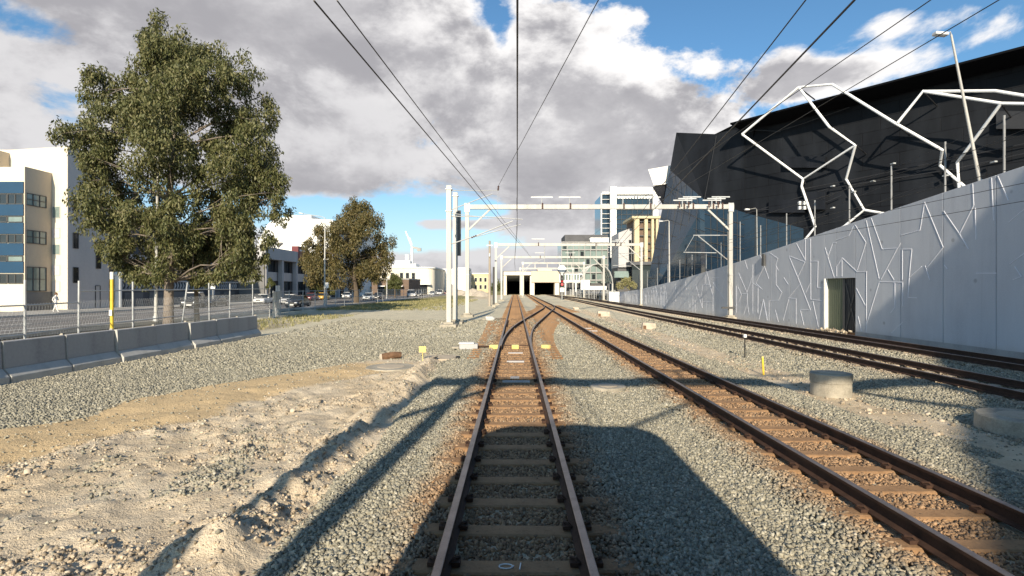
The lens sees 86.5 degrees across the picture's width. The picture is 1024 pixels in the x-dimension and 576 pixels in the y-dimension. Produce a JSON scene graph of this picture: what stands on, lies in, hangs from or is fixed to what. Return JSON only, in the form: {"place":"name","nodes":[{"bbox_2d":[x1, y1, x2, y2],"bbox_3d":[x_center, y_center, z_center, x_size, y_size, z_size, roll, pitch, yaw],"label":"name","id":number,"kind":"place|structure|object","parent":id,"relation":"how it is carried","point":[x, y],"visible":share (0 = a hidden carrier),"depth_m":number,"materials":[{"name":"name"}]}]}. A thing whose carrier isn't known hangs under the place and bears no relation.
{"place":"outdoors","nodes":[
{"label":"outdoors","id":0,"kind":"place"},
{"bbox_2d":[0,294,440,333],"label":"road","id":1,"kind":"structure","parent":0,"point":[85,322],"depth_m":44.95,"materials":[{"name":"asphalt"}]},
{"bbox_2d":[180,292,205,307],"bbox_3d":[-37.622,1.415,64.220,2.373,1.869,4.867,0,0,-20],"label":"parked car","id":2,"kind":"object","parent":1,"relation":"on","point":[190,295],"visible":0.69,"depth_m":63.39,"materials":[{"name":"white paint"}]},
{"bbox_2d":[202,295,228,306],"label":"parked car","id":3,"kind":"object","parent":1,"relation":"on","point":[223,301],"visible":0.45,"depth_m":69.01,"materials":[{"name":"black paint"}]},
{"bbox_2d":[253,294,272,303],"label":"parked car","id":4,"kind":"object","parent":1,"relation":"on","point":[255,299],"visible":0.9,"depth_m":82.13,"materials":[{"name":"white paint"}]},
{"bbox_2d":[285,295,310,307],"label":"car","id":5,"kind":"object","parent":1,"relation":"on","point":[306,301],"visible":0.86,"depth_m":65.98,"materials":[{"name":"black paint"}]},
{"bbox_2d":[370,278,420,295],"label":"brick shop","id":6,"kind":"structure","parent":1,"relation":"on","point":[409,283],"depth_m":166.20,"materials":[{"name":"brick"}]},
{"bbox_2d":[380,254,444,293],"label":"round corner building","id":7,"kind":"structure","parent":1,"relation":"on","point":[432,278],"depth_m":201.40,"materials":[{"name":"paint"}]},
{"bbox_2d":[257,313,353,329],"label":"grass","id":8,"kind":"structure","parent":0,"point":[303,317],"depth_m":38.49,"materials":[{"name":"plant"}]},
{"bbox_2d":[316,298,477,310],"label":"verge grass","id":9,"kind":"structure","parent":0,"point":[395,304],"depth_m":70.60,"materials":[{"name":"plant"}]},
{"bbox_2d":[0,290,1023,575],"bbox_3d":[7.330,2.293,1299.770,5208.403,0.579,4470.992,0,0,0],"label":"ground","id":10,"kind":"structure","parent":0,"point":[250,554],"depth_m":7.81,"materials":[{"name":"sand"}]},
{"bbox_2d":[0,341,9,384],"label":"concrete barrier","id":11,"kind":"object","parent":10,"relation":"on","point":[4,378],"visible":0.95,"depth_m":13.21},
{"bbox_2d":[1,333,71,382],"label":"concrete barrier","id":12,"kind":"object","parent":10,"relation":"on","point":[26,359],"visible":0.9,"depth_m":14.11,"materials":[{"name":"concrete"}]},
{"bbox_2d":[64,328,120,370],"bbox_3d":[-12.547,1.809,16.151,0.600,1.092,1.904,0,0,-1],"label":"concrete barrier","id":13,"kind":"object","parent":10,"relation":"on","point":[86,350],"visible":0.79,"depth_m":16.01,"materials":[{"name":"concrete"}]},
{"bbox_2d":[109,272,113,329],"bbox_3d":[-13.740,0.938,18.676,0.114,2.976,0.130,0,0,0],"label":"yellow pole","id":14,"kind":"object","parent":10,"relation":"on","point":[111,312],"visible":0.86,"depth_m":18.63,"materials":[{"name":"metal"}]},
{"bbox_2d":[0,280,269,339],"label":"wire fence","id":15,"kind":"object","parent":10,"relation":"on","point":[24,308],"visible":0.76,"depth_m":20.29,"materials":[{"name":"metal"}]},
{"bbox_2d":[115,150,158,320],"bbox_3d":[-25.477,-3.625,36.850,3.111,11.753,0.330,0,0,0],"label":"street lamp","id":16,"kind":"object","parent":10,"relation":"on","point":[156,288],"visible":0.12,"depth_m":36.78,"materials":[{"name":"white metal"}]},
{"bbox_2d":[114,324,161,361],"bbox_3d":[-12.481,1.810,18.036,0.600,1.086,1.904,0,0,0],"label":"concrete barrier","id":17,"kind":"object","parent":10,"relation":"on","point":[135,343],"visible":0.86,"depth_m":17.85,"materials":[{"name":"concrete"}]},
{"bbox_2d":[0,297,341,315],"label":"footpath","id":18,"kind":"structure","parent":10,"relation":"on","point":[48,311],"depth_m":53.55,"materials":[{"name":"concrete"}]},
{"bbox_2d":[0,147,108,311],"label":"apartment building","id":19,"kind":"structure","parent":18,"relation":"on","point":[46,252],"depth_m":55.57,"materials":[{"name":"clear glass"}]},
{"bbox_2d":[7,194,22,203],"bbox_3d":[-48.166,-8.628,52.745,1.520,1.035,0.071,0,0,0],"label":"window","id":20,"kind":"structure","parent":19,"relation":"in","point":[11,198],"depth_m":52.76,"materials":[{"name":"grey glass"}]},
{"bbox_2d":[7,216,22,221],"bbox_3d":[-48.166,-6.678,52.745,1.520,0.610,0.071,0,0,0],"label":"window","id":21,"kind":"structure","parent":19,"relation":"in","point":[9,218],"depth_m":52.76,"materials":[{"name":"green glass"}]},
{"bbox_2d":[7,234,22,242],"bbox_3d":[-48.166,-4.787,52.745,1.520,0.842,0.071,0,0,0],"label":"window","id":22,"kind":"structure","parent":19,"relation":"in","point":[11,238],"depth_m":52.76,"materials":[{"name":"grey glass"}]},
{"bbox_2d":[7,256,22,261],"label":"window","id":23,"kind":"structure","parent":19,"relation":"in","point":[9,258],"depth_m":52.76,"materials":[{"name":"green glass"}]},
{"bbox_2d":[7,274,22,283],"bbox_3d":[-48.166,-0.907,52.745,1.520,0.958,0.071,0,0,0],"label":"window","id":24,"kind":"structure","parent":19,"relation":"in","point":[11,278],"depth_m":52.76,"materials":[{"name":"grey glass"}]},
{"bbox_2d":[26,193,46,207],"bbox_3d":[-47.214,-8.675,54.014,0.071,1.220,2.300,0,0,0],"label":"window","id":25,"kind":"structure","parent":19,"relation":"in","point":[35,200],"depth_m":54.04,"materials":[{"name":"grey glass"}]},
{"bbox_2d":[26,230,46,244],"bbox_3d":[-47.214,-5.025,54.014,0.071,1.320,2.300,0,0,0],"label":"window","id":26,"kind":"structure","parent":19,"relation":"in","point":[32,236],"depth_m":54.04,"materials":[{"name":"grey glass"}]},
{"bbox_2d":[26,267,46,290],"bbox_3d":[-47.214,-0.875,54.014,0.071,2.420,2.300,0,0,0],"label":"window","id":27,"kind":"structure","parent":19,"relation":"in","point":[36,277],"depth_m":54.04,"materials":[{"name":"grey glass"}]},
{"bbox_2d":[52,206,59,217],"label":"window","id":28,"kind":"structure","parent":19,"relation":"in","point":[55,209],"depth_m":55.85,"materials":[{"name":"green glass"}]},
{"bbox_2d":[52,244,59,254],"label":"window","id":29,"kind":"structure","parent":19,"relation":"in","point":[55,247],"depth_m":55.85,"materials":[{"name":"green glass"}]},
{"bbox_2d":[52,265,59,274],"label":"window","id":30,"kind":"structure","parent":19,"relation":"in","point":[55,268],"depth_m":55.85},
{"bbox_2d":[52,282,59,291],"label":"window","id":31,"kind":"structure","parent":19,"relation":"in","point":[55,285],"depth_m":55.85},
{"bbox_2d":[73,232,78,248],"bbox_3d":[-45.599,-4.950,56.869,0.066,1.660,0.720,0,0,0],"label":"window","id":32,"kind":"structure","parent":19,"relation":"in","point":[75,235],"depth_m":56.88,"materials":[{"name":"black glass"}]},
{"bbox_2d":[73,267,78,282],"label":"window","id":33,"kind":"structure","parent":19,"relation":"in","point":[75,269],"depth_m":56.84,"materials":[{"name":"black glass"}]},
{"bbox_2d":[95,285,100,307],"bbox_3d":[-45.582,1.000,59.869,0.066,2.560,0.720,0,0,0],"label":"door","id":34,"kind":"structure","parent":19,"relation":"in","point":[97,287],"depth_m":59.84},
{"bbox_2d":[109,219,238,306],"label":"garage building","id":35,"kind":"structure","parent":18,"relation":"on","point":[120,284],"depth_m":69.20,"materials":[{"name":"grey concrete"}]},
{"bbox_2d":[124,292,142,306],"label":"garage door","id":36,"kind":"structure","parent":35,"relation":"in","point":[139,295],"depth_m":65.94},
{"bbox_2d":[149,292,163,305],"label":"garage door","id":37,"kind":"structure","parent":35,"relation":"in","point":[151,294],"depth_m":70.38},
{"bbox_2d":[174,292,184,303],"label":"garage door","id":38,"kind":"structure","parent":35,"relation":"in","point":[177,295],"depth_m":74.55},
{"bbox_2d":[226,242,353,300],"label":"shop building","id":39,"kind":"structure","parent":18,"relation":"on","point":[284,271],"depth_m":98.26,"materials":[{"name":"grey concrete"}]},
{"bbox_2d":[45,7,296,323],"bbox_3d":[-22.048,-7.948,36.428,14.585,21.253,10.438,0,0,0],"label":"gum tree","id":40,"kind":"object","parent":10,"relation":"on","point":[147,119],"visible":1,"depth_m":35.30,"materials":[{"name":"green plant"}]},
{"bbox_2d":[155,321,192,354],"bbox_3d":[-12.502,1.805,19.921,0.600,1.095,1.904,0,0,0],"label":"concrete barrier","id":41,"kind":"object","parent":10,"relation":"on","point":[171,337],"visible":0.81,"depth_m":19.82,"materials":[{"name":"concrete"}]},
{"bbox_2d":[0,296,362,317],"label":"kerb","id":42,"kind":"structure","parent":10,"relation":"on","point":[115,310],"depth_m":52.03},
{"bbox_2d":[188,319,220,348],"bbox_3d":[-12.424,1.821,21.805,0.600,1.056,1.904,0,0,-1],"label":"concrete barrier","id":43,"kind":"object","parent":10,"relation":"on","point":[202,334],"visible":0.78,"depth_m":21.61,"materials":[{"name":"concrete"}]},
{"bbox_2d":[0,352,439,575],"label":"sandy rubble","id":44,"kind":"object","parent":10,"relation":"on","point":[92,566],"visible":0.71,"depth_m":6.10,"materials":[{"name":"sand"}]},
{"bbox_2d":[0,294,442,339],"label":"kerb","id":45,"kind":"structure","parent":10,"relation":"on","point":[98,327],"depth_m":34.11,"materials":[{"name":"concrete"}]},
{"bbox_2d":[191,221,255,321],"bbox_3d":[-21.235,-1.473,39.480,4.878,8.217,2.959,0,0,-25],"label":"slim tree","id":46,"kind":"object","parent":10,"relation":"on","point":[209,240],"visible":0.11,"depth_m":38.82,"materials":[{"name":"green plant"}]},
{"bbox_2d":[215,316,242,342],"bbox_3d":[-12.429,1.813,23.691,0.600,1.084,1.904,0,0,0],"label":"concrete barrier","id":47,"kind":"object","parent":10,"relation":"on","point":[227,329],"visible":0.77,"depth_m":23.57,"materials":[{"name":"concrete"}]},
{"bbox_2d":[239,315,260,338],"bbox_3d":[-12.485,1.822,25.576,0.600,1.042,1.904,0,0,-1],"label":"concrete barrier","id":48,"kind":"object","parent":10,"relation":"on","point":[248,327],"visible":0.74,"depth_m":25.52,"materials":[{"name":"concrete"}]},
{"bbox_2d":[257,215,374,295],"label":"white hall","id":49,"kind":"structure","parent":10,"relation":"on","point":[298,231],"depth_m":131.32,"materials":[{"name":"paint"}]},
{"bbox_2d":[297,196,397,302],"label":"rounded tree","id":50,"kind":"object","parent":10,"relation":"on","point":[354,222],"visible":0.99,"depth_m":80.82,"materials":[{"name":"green plant"}]},
{"bbox_2d":[273,289,431,317],"bbox_3d":[-19.915,1.289,88.295,1.960,2.209,94.500,0,0,-1],"label":"roadside fence","id":51,"kind":"object","parent":10,"relation":"on","point":[277,300],"visible":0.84,"depth_m":47.07,"materials":[{"name":"metal"}]},
{"bbox_2d":[294,294,445,309],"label":"footpath","id":52,"kind":"structure","parent":10,"relation":"on","point":[318,307],"depth_m":77.74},
{"bbox_2d":[299,212,325,305],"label":"street lamp","id":53,"kind":"object","parent":52,"relation":"on","point":[324,304],"visible":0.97,"depth_m":66.58,"materials":[{"name":"white metal"}]},
{"bbox_2d":[366,363,413,371],"bbox_3d":[-3.654,2.412,16.422,1.510,0.110,1.510,0,0,0],"label":"concrete manhole","id":54,"kind":"object","parent":10,"relation":"on","point":[389,367],"visible":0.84,"depth_m":16.20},
{"bbox_2d":[379,351,401,359],"bbox_3d":[-4.050,2.267,18.149,0.716,0.286,0.256,0,0,-28],"label":"broken log","id":55,"kind":"object","parent":10,"relation":"on","point":[389,355],"visible":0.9,"depth_m":18.06,"materials":[{"name":"wood"}]},
{"bbox_2d":[384,273,403,297],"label":"tree","id":56,"kind":"object","parent":10,"relation":"on","point":[394,282],"visible":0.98,"depth_m":130.37,"materials":[{"name":"green plant"}]},
{"bbox_2d":[405,231,420,263],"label":"tower crane","id":57,"kind":"object","parent":10,"relation":"on","point":[417,248],"visible":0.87,"depth_m":419.66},
{"bbox_2d":[423,355,459,360],"bbox_3d":[-2.261,2.285,17.664,1.170,0.260,1.300,0,0,0],"label":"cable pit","id":58,"kind":"object","parent":10,"relation":"on","point":[443,357],"visible":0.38,"depth_m":17.58,"materials":[{"name":"concrete"}]},
{"bbox_2d":[451,192,463,323],"bbox_3d":[-3.767,-1.878,36.223,1.000,8.944,1.000,0,0,0],"label":"overhead mast","id":59,"kind":"object","parent":10,"relation":"on","point":[456,238],"visible":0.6,"depth_m":36.08,"materials":[{"name":"metal"}]},
{"bbox_2d":[444,268,471,292],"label":"white warehouse","id":60,"kind":"structure","parent":10,"relation":"on","point":[461,278],"depth_m":231.13,"materials":[{"name":"paint"}]},
{"bbox_2d":[452,342,488,349],"bbox_3d":[-1.301,2.145,20.208,1.840,0.250,0.440,0,0,0],"label":"point machine","id":61,"kind":"object","parent":10,"relation":"on","point":[467,345],"visible":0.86,"depth_m":20.01,"materials":[{"name":"white paint"}]},
{"bbox_2d":[471,273,487,292],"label":"ochre building","id":62,"kind":"structure","parent":10,"relation":"on","point":[479,281],"depth_m":261.08,"materials":[{"name":"yellow paint"}]},
{"bbox_2d":[440,185,522,327],"bbox_3d":[-1.858,-1.840,33.312,5.012,8.859,1.000,0,0,0],"label":"overhead mast","id":63,"kind":"object","parent":10,"relation":"on","point":[448,323],"visible":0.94,"depth_m":33.18,"materials":[{"name":"metal"}]},
{"bbox_2d":[313,0,529,255],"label":"overhead wire","id":64,"kind":"object","parent":63,"relation":"attached to","point":[326,15],"visible":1,"depth_m":9.13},
{"bbox_2d":[337,0,525,249],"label":"overhead wire","id":65,"kind":"object","parent":63,"relation":"attached to","point":[408,94],"visible":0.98,"depth_m":11.02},
{"bbox_2d":[498,0,598,185],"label":"overhead wire","id":66,"kind":"object","parent":63,"relation":"attached to","point":[556,77],"visible":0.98,"depth_m":15.88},
{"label":"overhead wire","id":67,"kind":"object","parent":63,"relation":"attached to","visible":0},
{"bbox_2d":[514,0,518,263],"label":"overhead wire","id":68,"kind":"object","parent":67,"relation":"hanging from","point":[517,3],"visible":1,"depth_m":8.77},
{"bbox_2d":[487,241,492,305],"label":"timber pole","id":69,"kind":"object","parent":10,"relation":"on","point":[489,286],"visible":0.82,"depth_m":71.93,"materials":[{"name":"wood"}]},
{"bbox_2d":[492,267,494,307],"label":"cable post","id":70,"kind":"object","parent":10,"relation":"on","point":[493,305],"visible":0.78,"depth_m":65.91,"materials":[{"name":"metal"}]},
{"bbox_2d":[0,317,1023,575],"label":"track ballast","id":71,"kind":"structure","parent":10,"relation":"on","point":[598,429],"depth_m":7.44,"materials":[{"name":"gravel"}]},
{"bbox_2d":[394,294,642,575],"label":"railway track","id":72,"kind":"structure","parent":10,"relation":"on","point":[577,530],"depth_m":5.69,"materials":[{"name":"brown wood"}]},
{"bbox_2d":[467,305,596,359],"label":"crossover track","id":73,"kind":"structure","parent":10,"relation":"on","point":[541,313],"depth_m":27.07,"materials":[{"name":"gravel"}]},
{"bbox_2d":[519,267,574,296],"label":"overhead gantry","id":74,"kind":"object","parent":10,"relation":"on","point":[520,268],"visible":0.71,"depth_m":149.75,"materials":[{"name":"metal"}]},
{"bbox_2d":[499,255,606,300],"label":"overhead gantry","id":75,"kind":"object","parent":10,"relation":"on","point":[570,256],"visible":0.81,"depth_m":98.78,"materials":[{"name":"metal"}]},
{"bbox_2d":[521,262,584,297],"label":"overhead gantry","id":76,"kind":"object","parent":10,"relation":"on","point":[559,263],"visible":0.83,"depth_m":129.79,"materials":[{"name":"metal"}]},
{"bbox_2d":[503,269,609,294],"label":"tunnel portal","id":77,"kind":"object","parent":10,"relation":"on","point":[543,281],"visible":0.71,"depth_m":179.92,"materials":[{"name":"concrete"}]},
{"bbox_2d":[558,265,566,299],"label":"railway signal","id":78,"kind":"object","parent":10,"relation":"on","point":[561,268],"visible":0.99,"depth_m":103.88,"materials":[{"name":"metal"}]},
{"bbox_2d":[494,239,642,305],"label":"overhead gantry","id":79,"kind":"object","parent":10,"relation":"on","point":[496,244],"visible":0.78,"depth_m":75.80,"materials":[{"name":"metal"}]},
{"bbox_2d":[637,201,1022,266],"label":"overhead wire","id":80,"kind":"object","parent":79,"relation":"attached to","point":[865,227],"visible":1,"depth_m":25.52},
{"bbox_2d":[558,235,608,282],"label":"glass building","id":81,"kind":"structure","parent":10,"relation":"on","point":[593,274],"depth_m":205.83,"materials":[{"name":"glass"}]},
{"bbox_2d":[570,289,614,300],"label":"palisade fence","id":82,"kind":"object","parent":10,"relation":"on","point":[581,290],"visible":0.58,"depth_m":133.40,"materials":[{"name":"metal"}]},
{"bbox_2d":[578,263,612,295],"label":"station canopy","id":83,"kind":"object","parent":10,"relation":"on","point":[608,278],"visible":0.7,"depth_m":171.89,"materials":[{"name":"white metal"}]},
{"bbox_2d":[461,196,736,318],"bbox_3d":[7.204,-2.438,44.852,22.820,10.414,1.367,0,0,0],"label":"overhead gantry","id":84,"kind":"object","parent":10,"relation":"on","point":[729,207],"visible":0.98,"depth_m":44.81,"materials":[{"name":"metal"}]},
{"bbox_2d":[608,0,805,254],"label":"overhead wire","id":85,"kind":"object","parent":84,"relation":"attached to","point":[728,99],"visible":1,"depth_m":10.96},
{"bbox_2d":[617,0,855,247],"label":"overhead wire","id":86,"kind":"object","parent":84,"relation":"attached to","point":[817,38],"visible":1,"depth_m":9.11,"materials":[{"name":"metal"}]},
{"bbox_2d":[585,0,930,240],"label":"overhead wire","id":87,"kind":"object","parent":84,"relation":"attached to","point":[799,90],"visible":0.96,"depth_m":17.96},
{"bbox_2d":[598,0,998,239],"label":"overhead wire","id":88,"kind":"object","parent":84,"relation":"attached to","point":[846,90],"visible":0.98,"depth_m":18.00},
{"bbox_2d":[619,165,1023,265],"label":"overhead wire","id":89,"kind":"object","parent":84,"relation":"attached to","point":[862,206],"visible":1,"depth_m":20.48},
{"bbox_2d":[619,134,1023,257],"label":"overhead wire","id":90,"kind":"object","parent":84,"relation":"attached to","point":[862,184],"visible":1,"depth_m":20.81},
{"bbox_2d":[640,183,1022,261],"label":"overhead wire","id":91,"kind":"object","parent":84,"relation":"attached to","point":[873,213],"visible":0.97,"depth_m":24.76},
{"bbox_2d":[590,383,625,391],"bbox_3d":[2.193,2.260,12.437,0.816,0.080,0.816,0,0,0],"label":"concrete manhole","id":92,"kind":"object","parent":10,"relation":"on","point":[610,387],"visible":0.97,"depth_m":12.26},
{"bbox_2d":[608,292,618,301],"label":"equipment cabinet","id":93,"kind":"object","parent":10,"relation":"on","point":[613,296],"visible":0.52,"depth_m":87.50,"materials":[{"name":"metal"}]},
{"bbox_2d":[611,228,631,291],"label":"slab building","id":94,"kind":"structure","parent":10,"relation":"on","point":[619,273],"depth_m":189.78,"materials":[{"name":"white concrete"}]},
{"bbox_2d":[614,271,628,277],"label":"entrance window","id":95,"kind":"structure","parent":94,"relation":"in","point":[617,274],"depth_m":188.29,"materials":[{"name":"green glass"}]},
{"bbox_2d":[595,186,657,290],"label":"hotel tower","id":96,"kind":"structure","parent":10,"relation":"on","point":[603,217],"depth_m":250.65,"materials":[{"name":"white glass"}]},
{"bbox_2d":[616,276,637,290],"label":"yellow green shrub","id":97,"kind":"object","parent":10,"relation":"on","point":[626,282],"visible":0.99,"depth_m":164.37,"materials":[{"name":"brown plant"}]},
{"bbox_2d":[623,216,660,290],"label":"finned building","id":98,"kind":"structure","parent":10,"relation":"on","point":[645,231],"depth_m":184.17,"materials":[{"name":"concrete"}]},
{"bbox_2d":[641,322,655,328],"bbox_3d":[8.140,2.255,32.444,0.830,0.419,0.612,0,0,0],"label":"rubble block","id":99,"kind":"object","parent":10,"relation":"on","point":[648,325],"depth_m":32.21,"materials":[{"name":"concrete"}]},
{"bbox_2d":[525,294,1023,575],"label":"railway track","id":100,"kind":"structure","parent":10,"relation":"on","point":[918,536],"depth_m":6.50,"materials":[{"name":"metal"}]},
{"bbox_2d":[545,294,1023,402],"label":"railway track","id":101,"kind":"structure","parent":10,"relation":"on","point":[978,387],"depth_m":16.17,"materials":[{"name":"rusted steel"}]},
{"bbox_2d":[548,294,1023,371],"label":"railway track","id":102,"kind":"structure","parent":10,"relation":"on","point":[998,361],"depth_m":21.49,"materials":[{"name":"rusted steel"}]},
{"bbox_2d":[572,309,1021,453],"bbox_3d":[7.367,2.359,33.962,3.536,0.302,51.955,0,0,0],"label":"pale rubble","id":103,"kind":"object","parent":10,"relation":"on","point":[917,421],"visible":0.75,"depth_m":11.93,"materials":[{"name":"gravel"}]},
{"bbox_2d":[619,166,1023,358],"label":"retaining wall","id":104,"kind":"structure","parent":10,"relation":"on","point":[952,280],"depth_m":25.56,"materials":[{"name":"white paint"}]},
{"bbox_2d":[638,111,1022,289],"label":"safety fence","id":105,"kind":"object","parent":104,"relation":"on","point":[1004,146],"visible":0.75,"depth_m":26.81,"materials":[{"name":"metal"}]},
{"bbox_2d":[828,278,842,330],"bbox_3d":[18.571,1.000,31.246,0.016,3.100,1.470,0,0,0],"label":"door","id":106,"kind":"structure","parent":104,"relation":"in","point":[835,285],"depth_m":31.22,"materials":[{"name":"metal"}]},
{"bbox_2d":[843,278,855,331],"bbox_3d":[18.566,1.000,29.841,0.057,3.100,1.340,0,0,0],"label":"door","id":107,"kind":"structure","parent":104,"relation":"in","point":[849,284],"depth_m":29.95,"materials":[{"name":"metal"}]},
{"bbox_2d":[806,327,851,333],"bbox_3d":[18.180,2.455,31.435,0.598,0.444,4.027,0,0,0],"label":"sill rubble","id":108,"kind":"object","parent":10,"relation":"on","point":[842,331],"visible":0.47,"depth_m":30.56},
{"bbox_2d":[809,370,852,398],"bbox_3d":[7.273,2.193,12.407,0.865,0.554,0.865,0,0,0],"label":"concrete manhole","id":109,"kind":"object","parent":10,"relation":"on","point":[831,384],"visible":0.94,"depth_m":12.09,"materials":[{"name":"concrete"}]},
{"bbox_2d":[648,46,1023,286],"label":"arena","id":110,"kind":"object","parent":10,"relation":"on","point":[842,141],"visible":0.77,"depth_m":56.10,"materials":[{"name":"metal"}]},
{"bbox_2d":[973,408,1023,438],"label":"concrete manhole","id":111,"kind":"object","parent":10,"relation":"on","point":[1009,422],"visible":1,"depth_m":9.10,"materials":[{"name":"concrete"}]},
{"bbox_2d":[0,0,1023,285],"label":"sky","id":112,"kind":"structure","parent":0,"point":[639,74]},
{"bbox_2d":[574,292,605,295],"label":"plaza pavement","id":113,"kind":"structure","parent":0,"point":[595,293],"depth_m":132.75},
{"bbox_2d":[932,31,982,180],"bbox_3d":[18.077,-7.221,22.062,1.828,6.448,0.319,0,0,8],"label":"street lamp","id":114,"kind":"object","parent":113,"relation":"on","point":[945,34],"visible":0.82,"depth_m":22.00,"materials":[{"name":"white metal"}]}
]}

